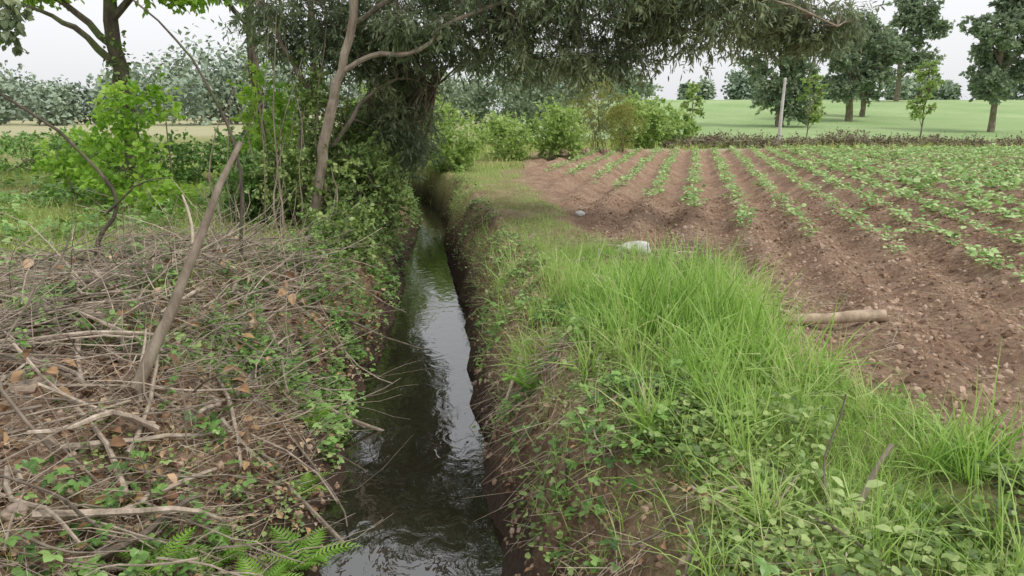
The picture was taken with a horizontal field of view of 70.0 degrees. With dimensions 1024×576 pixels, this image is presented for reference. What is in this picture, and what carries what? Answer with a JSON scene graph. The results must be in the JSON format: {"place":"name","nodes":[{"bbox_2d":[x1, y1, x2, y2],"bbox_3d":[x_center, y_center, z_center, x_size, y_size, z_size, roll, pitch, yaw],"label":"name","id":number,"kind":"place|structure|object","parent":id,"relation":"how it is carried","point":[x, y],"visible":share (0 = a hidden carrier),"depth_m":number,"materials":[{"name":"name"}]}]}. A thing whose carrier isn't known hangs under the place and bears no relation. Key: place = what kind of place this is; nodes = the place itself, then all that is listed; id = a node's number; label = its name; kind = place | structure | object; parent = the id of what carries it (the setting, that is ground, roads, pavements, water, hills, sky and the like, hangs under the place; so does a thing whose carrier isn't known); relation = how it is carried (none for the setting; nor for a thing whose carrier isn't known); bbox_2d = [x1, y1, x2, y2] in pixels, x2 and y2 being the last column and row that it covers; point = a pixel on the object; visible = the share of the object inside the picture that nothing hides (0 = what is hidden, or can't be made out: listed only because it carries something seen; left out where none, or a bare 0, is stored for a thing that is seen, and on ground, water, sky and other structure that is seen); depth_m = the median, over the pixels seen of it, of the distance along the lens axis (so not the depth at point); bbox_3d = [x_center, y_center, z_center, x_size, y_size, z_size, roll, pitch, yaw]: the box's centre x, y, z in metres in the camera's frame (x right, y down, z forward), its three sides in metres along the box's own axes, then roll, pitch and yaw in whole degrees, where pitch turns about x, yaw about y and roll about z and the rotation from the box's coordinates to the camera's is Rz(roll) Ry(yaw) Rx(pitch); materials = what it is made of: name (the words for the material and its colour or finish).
{"place":"outdoors","nodes":[
{"label":"outdoors","id":0,"kind":"place"},
{"bbox_2d":[316,195,503,575],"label":"ditch water","id":1,"kind":"structure","parent":0,"point":[423,485],"depth_m":5.95,"materials":[{"name":"black liquid"}]},
{"bbox_2d":[0,100,1023,575],"bbox_3d":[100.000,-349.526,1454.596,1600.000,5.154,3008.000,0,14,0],"label":"ground","id":2,"kind":"structure","parent":0,"point":[948,118],"depth_m":7.24,"materials":[{"name":"soil"}]},
{"bbox_2d":[0,502,29,521],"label":"brown rock","id":3,"kind":"object","parent":2,"relation":"on","point":[7,511],"visible":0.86,"depth_m":3.36,"materials":[{"name":"beige stone"}]},
{"bbox_2d":[0,0,34,56],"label":"overhanging sapling","id":4,"kind":"object","parent":2,"relation":"on","point":[8,23],"visible":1,"depth_m":6.42,"materials":[{"name":"green plant"}]},
{"bbox_2d":[5,379,37,396],"bbox_3d":[-2.855,0.595,4.251,0.178,0.097,0.136,-18,15,-29],"label":"brown rock","id":5,"kind":"object","parent":2,"relation":"on","point":[32,388],"visible":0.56,"depth_m":4.22,"materials":[{"name":"beige stone"}]},
{"bbox_2d":[32,377,55,394],"bbox_3d":[-2.949,0.635,4.532,0.188,0.124,0.235,-5,22,2],"label":"brown rock","id":6,"kind":"object","parent":2,"relation":"on","point":[43,381],"visible":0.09,"depth_m":4.56,"materials":[{"name":"stone"}]},
{"bbox_2d":[32,436,56,449],"bbox_3d":[-2.598,0.870,4.065,0.140,0.074,0.108,18,26,29],"label":"brown rock","id":7,"kind":"object","parent":2,"relation":"on","point":[53,441],"visible":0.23,"depth_m":4.05,"materials":[{"name":"brown stone"}]},
{"bbox_2d":[87,544,108,551],"bbox_3d":[-2.049,1.298,3.603,0.108,0.063,0.086,-13,11,-14],"label":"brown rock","id":8,"kind":"object","parent":2,"relation":"on","point":[101,545],"visible":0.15,"depth_m":3.58,"materials":[{"name":"brown stone"}]},
{"bbox_2d":[90,410,107,422],"bbox_3d":[-2.503,0.772,4.400,0.136,0.081,0.112,0,5,41],"label":"brown rock","id":9,"kind":"object","parent":2,"relation":"on","point":[103,419],"visible":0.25,"depth_m":4.36,"materials":[{"name":"brown stone"}]},
{"bbox_2d":[0,0,247,189],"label":"alder tree","id":10,"kind":"object","parent":2,"relation":"on","point":[112,12],"visible":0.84,"depth_m":13.59,"materials":[{"name":"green plant"}]},
{"bbox_2d":[98,30,268,185],"bbox_3d":[-6.490,-3.468,14.960,3.201,3.298,0.568,-12,18,-40],"label":"trunk ivy","id":11,"kind":"object","parent":10,"relation":"attached to","point":[119,45],"visible":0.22,"depth_m":13.92,"materials":[{"name":"green plant"}]},
{"bbox_2d":[113,526,213,575],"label":"fern","id":12,"kind":"object","parent":2,"relation":"on","point":[156,568],"visible":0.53,"depth_m":3.67,"materials":[{"name":"green plant"}]},
{"bbox_2d":[30,56,306,218],"bbox_3d":[-6.102,-2.467,12.334,5.403,2.746,2.735,4,14,16],"label":"elder shrub","id":13,"kind":"object","parent":2,"relation":"on","point":[83,172],"visible":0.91,"depth_m":12.19,"materials":[{"name":"green plant"}]},
{"bbox_2d":[0,108,338,223],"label":"bramble thicket","id":14,"kind":"object","parent":2,"relation":"on","point":[11,146],"visible":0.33,"depth_m":16.61,"materials":[{"name":"green plant"}]},
{"bbox_2d":[2,213,376,556],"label":"tall weeds","id":15,"kind":"object","parent":2,"relation":"on","point":[212,537],"visible":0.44,"depth_m":6.49,"materials":[{"name":"green plant"}]},
{"bbox_2d":[0,168,427,575],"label":"brush pile","id":16,"kind":"object","parent":2,"relation":"on","point":[106,271],"visible":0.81,"depth_m":5.15,"materials":[{"name":"brown wood"}]},
{"bbox_2d":[0,236,70,449],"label":"upright dead stem","id":17,"kind":"object","parent":16,"relation":"on","point":[23,417],"visible":0.98,"depth_m":3.66,"materials":[{"name":"brown wood"}]},
{"bbox_2d":[10,292,107,319],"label":"fallen branch","id":18,"kind":"object","parent":16,"relation":"on","point":[98,313],"visible":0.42,"depth_m":5.38,"materials":[{"name":"wood"}]},
{"bbox_2d":[0,93,169,265],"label":"curved bare branch","id":19,"kind":"object","parent":16,"relation":"on","point":[115,206],"visible":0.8,"depth_m":6.91,"materials":[{"name":"brown plant"}]},
{"bbox_2d":[130,141,242,390],"bbox_3d":[-2.210,-0.183,4.841,0.344,1.530,0.929,8,16,31],"label":"leaning dead branch","id":20,"kind":"object","parent":16,"relation":"on","point":[161,332],"visible":0.99,"depth_m":4.72,"materials":[{"name":"brown wood"}]},
{"bbox_2d":[132,0,243,253],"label":"arching branch","id":21,"kind":"object","parent":16,"relation":"on","point":[229,131],"visible":0.9,"depth_m":7.12,"materials":[{"name":"brown plant"}]},
{"bbox_2d":[178,524,262,574],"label":"fern","id":22,"kind":"object","parent":2,"relation":"on","point":[225,554],"visible":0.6,"depth_m":3.99,"materials":[{"name":"green plant"}]},
{"bbox_2d":[204,0,267,152],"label":"alder tree","id":23,"kind":"object","parent":2,"relation":"on","point":[251,54],"visible":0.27,"depth_m":15.40,"materials":[{"name":"green plant"}]},
{"bbox_2d":[234,554,300,575],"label":"fern","id":24,"kind":"object","parent":2,"relation":"on","point":[277,572],"visible":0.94,"depth_m":3.87,"materials":[{"name":"green plant"}]},
{"bbox_2d":[208,25,356,235],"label":"coppice stems","id":25,"kind":"object","parent":2,"relation":"on","point":[279,181],"visible":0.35,"depth_m":10.15,"materials":[{"name":"brown plant"}]},
{"bbox_2d":[253,524,358,575],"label":"fern","id":26,"kind":"object","parent":2,"relation":"on","point":[291,565],"visible":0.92,"depth_m":4.23,"materials":[{"name":"green plant"}]},
{"bbox_2d":[289,471,331,495],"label":"fern","id":27,"kind":"object","parent":2,"relation":"on","point":[307,477],"visible":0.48,"depth_m":5.10,"materials":[{"name":"green plant"}]},
{"bbox_2d":[288,405,333,426],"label":"fern","id":28,"kind":"object","parent":2,"relation":"on","point":[316,417],"visible":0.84,"depth_m":5.82,"materials":[{"name":"green plant"}]},
{"bbox_2d":[244,48,421,274],"bbox_3d":[-2.642,-2.662,13.853,2.459,3.127,11.304,0,14,0],"label":"bank shrub","id":29,"kind":"object","parent":2,"relation":"on","point":[376,186],"visible":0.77,"depth_m":10.62,"materials":[{"name":"green plant"}]},
{"bbox_2d":[0,168,804,575],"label":"bramble patch","id":30,"kind":"object","parent":2,"relation":"on","point":[212,422],"visible":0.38,"depth_m":5.53,"materials":[{"name":"green plant"}]},
{"bbox_2d":[342,82,486,189],"bbox_3d":[-2.990,-4.367,21.982,4.867,4.215,3.413,10,17,36],"label":"hazel bush","id":31,"kind":"object","parent":2,"relation":"on","point":[459,152],"visible":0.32,"depth_m":21.35,"materials":[{"name":"green plant"}]},
{"bbox_2d":[0,231,835,575],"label":"leaf litter","id":32,"kind":"object","parent":2,"relation":"on","point":[118,441],"visible":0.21,"depth_m":4.67,"materials":[{"name":"brown plant"}]},
{"bbox_2d":[355,57,663,142],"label":"hazel bush","id":33,"kind":"object","parent":2,"relation":"on","point":[528,108],"visible":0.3,"depth_m":40.01,"materials":[{"name":"green plant"}]},
{"bbox_2d":[0,192,1023,575],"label":"soil clods","id":34,"kind":"object","parent":2,"relation":"on","point":[1006,334],"visible":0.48,"depth_m":6.24,"materials":[{"name":"brown soil"}]},
{"bbox_2d":[0,180,1023,575],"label":"dry straw","id":35,"kind":"object","parent":2,"relation":"on","point":[266,416],"visible":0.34,"depth_m":4.66,"materials":[{"name":"beige plant"}]},
{"bbox_2d":[0,17,1023,125],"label":"distant trees","id":36,"kind":"object","parent":2,"relation":"on","point":[55,104],"visible":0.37,"depth_m":101.03,"materials":[{"name":"green plant"}]},
{"bbox_2d":[499,367,540,391],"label":"fern","id":37,"kind":"object","parent":2,"relation":"on","point":[522,383],"visible":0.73,"depth_m":5.33,"materials":[{"name":"green plant"}]},
{"bbox_2d":[469,94,598,160],"bbox_3d":[0.869,-5.771,26.905,5.248,2.788,2.975,-8,16,-30],"label":"willow bush","id":38,"kind":"object","parent":2,"relation":"on","point":[560,127],"visible":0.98,"depth_m":26.63,"materials":[{"name":"green plant"}]},
{"bbox_2d":[58,172,1023,575],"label":"ground ivy","id":39,"kind":"object","parent":2,"relation":"on","point":[834,558],"visible":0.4,"depth_m":3.52,"materials":[{"name":"green plant"}]},
{"bbox_2d":[218,0,893,227],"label":"willow tree","id":40,"kind":"object","parent":2,"relation":"on","point":[400,42],"visible":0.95,"depth_m":10.32,"materials":[{"name":"green plant"}]},
{"bbox_2d":[463,258,655,570],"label":"exposed roots","id":41,"kind":"object","parent":2,"relation":"on","point":[654,554],"visible":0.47,"depth_m":5.35,"materials":[{"name":"brown plant"}]},
{"bbox_2d":[575,211,584,215],"bbox_3d":[1.157,-1.267,12.446,0.155,0.086,0.213,-9,24,-14],"label":"pale stone","id":42,"kind":"object","parent":2,"relation":"on","point":[577,213],"visible":0.98,"depth_m":12.38,"materials":[{"name":"grey stone"}]},
{"bbox_2d":[561,75,649,154],"bbox_3d":[3.727,-7.259,30.351,4.115,3.555,3.505,0,14,0],"label":"willow bush","id":43,"kind":"object","parent":2,"relation":"on","point":[624,110],"visible":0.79,"depth_m":30.16,"materials":[{"name":"green plant"}]},
{"bbox_2d":[615,241,650,254],"bbox_3d":[1.424,-0.454,8.620,0.414,0.184,0.229,-7,7,10],"label":"pale stone","id":44,"kind":"object","parent":2,"relation":"on","point":[644,246],"visible":0.37,"depth_m":8.55,"materials":[{"name":"white stone"}]},
{"bbox_2d":[607,89,701,148],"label":"willow bush","id":45,"kind":"object","parent":2,"relation":"on","point":[655,130],"visible":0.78,"depth_m":34.91,"materials":[{"name":"green plant"}]},
{"bbox_2d":[467,247,895,575],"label":"branch debris","id":46,"kind":"object","parent":2,"relation":"on","point":[685,505],"visible":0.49,"depth_m":3.58,"materials":[{"name":"brown wood"}]},
{"bbox_2d":[679,81,705,138],"bbox_3d":[9.666,-9.302,38.990,1.757,3.451,1.130,-9,16,-34],"label":"birch sapling","id":47,"kind":"object","parent":2,"relation":"on","point":[692,89],"visible":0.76,"depth_m":38.81,"materials":[{"name":"green plant"}]},
{"bbox_2d":[600,233,790,282],"bbox_3d":[1.972,-0.329,8.257,2.100,0.276,2.433,0,14,0],"label":"twig heap","id":48,"kind":"object","parent":2,"relation":"on","point":[695,244],"visible":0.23,"depth_m":8.45,"materials":[{"name":"brown wood"}]},
{"bbox_2d":[446,162,1023,575],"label":"grass verge","id":49,"kind":"object","parent":2,"relation":"on","point":[733,317],"depth_m":4.15,"materials":[{"name":"green plant"}]},
{"bbox_2d":[777,78,786,145],"bbox_3d":[12.918,-8.267,35.038,0.216,3.480,0.171,0,14,0],"label":"concrete post","id":50,"kind":"object","parent":2,"relation":"on","point":[781,109],"visible":0.81,"depth_m":34.93,"materials":[{"name":"grey concrete"}]},
{"bbox_2d":[544,143,1023,281],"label":"crop rows","id":51,"kind":"object","parent":2,"relation":"on","point":[998,179],"visible":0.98,"depth_m":17.81,"materials":[{"name":"green plant"}]},
{"bbox_2d":[733,0,848,126],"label":"oak tree","id":52,"kind":"object","parent":2,"relation":"on","point":[764,99],"visible":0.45,"depth_m":62.91,"materials":[{"name":"green plant"}]},
{"bbox_2d":[796,73,828,136],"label":"birch sapling","id":53,"kind":"object","parent":2,"relation":"on","point":[811,109],"visible":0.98,"depth_m":40.74,"materials":[{"name":"green plant"}]},
{"bbox_2d":[766,303,886,324],"bbox_3d":[2.528,0.233,6.034,1.030,0.168,0.186,4,14,15],"label":"fallen log","id":54,"kind":"object","parent":2,"relation":"on","point":[852,316],"visible":0.68,"depth_m":5.95,"materials":[{"name":"brown wood"}]},
{"bbox_2d":[658,127,1023,148],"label":"brush hedge","id":55,"kind":"object","parent":2,"relation":"on","point":[758,141],"visible":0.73,"depth_m":35.21,"materials":[{"name":"green plant"}]},
{"bbox_2d":[823,394,894,524],"bbox_3d":[1.456,0.739,3.136,0.189,0.505,0.254,-5,15,-22],"label":"cut stem","id":56,"kind":"object","parent":2,"relation":"on","point":[888,449],"visible":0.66,"depth_m":3.06,"materials":[{"name":"brown wood"}]},
{"bbox_2d":[828,476,903,533],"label":"young shrub","id":57,"kind":"object","parent":2,"relation":"on","point":[870,484],"visible":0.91,"depth_m":2.88,"materials":[{"name":"green plant"}]},
{"bbox_2d":[814,9,919,121],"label":"oak tree","id":58,"kind":"object","parent":2,"relation":"on","point":[866,74],"visible":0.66,"depth_m":69.75,"materials":[{"name":"green plant"}]},
{"bbox_2d":[840,25,898,116],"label":"oak tree","id":59,"kind":"object","parent":2,"relation":"on","point":[864,97],"visible":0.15,"depth_m":76.71,"materials":[{"name":"green plant"}]},
{"bbox_2d":[884,0,955,100],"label":"oak tree","id":60,"kind":"object","parent":2,"relation":"on","point":[916,17],"visible":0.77,"depth_m":102.40,"materials":[{"name":"green plant"}]},
{"bbox_2d":[905,59,947,138],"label":"birch sapling","id":61,"kind":"object","parent":2,"relation":"on","point":[918,113],"visible":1,"depth_m":40.41,"materials":[{"name":"green plant"}]},
{"bbox_2d":[956,0,1023,131],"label":"oak tree","id":62,"kind":"object","parent":2,"relation":"on","point":[993,64],"visible":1,"depth_m":56.73,"materials":[{"name":"green plant"}]},
{"bbox_2d":[0,137,1023,575],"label":"meadow grass","id":63,"kind":"structure","parent":0,"point":[194,201],"depth_m":10.89,"materials":[{"name":"green plant"}]},
{"bbox_2d":[0,0,1023,112],"label":"sky","id":64,"kind":"structure","parent":0,"point":[55,49],"materials":[{"name":"white"}]}
]}

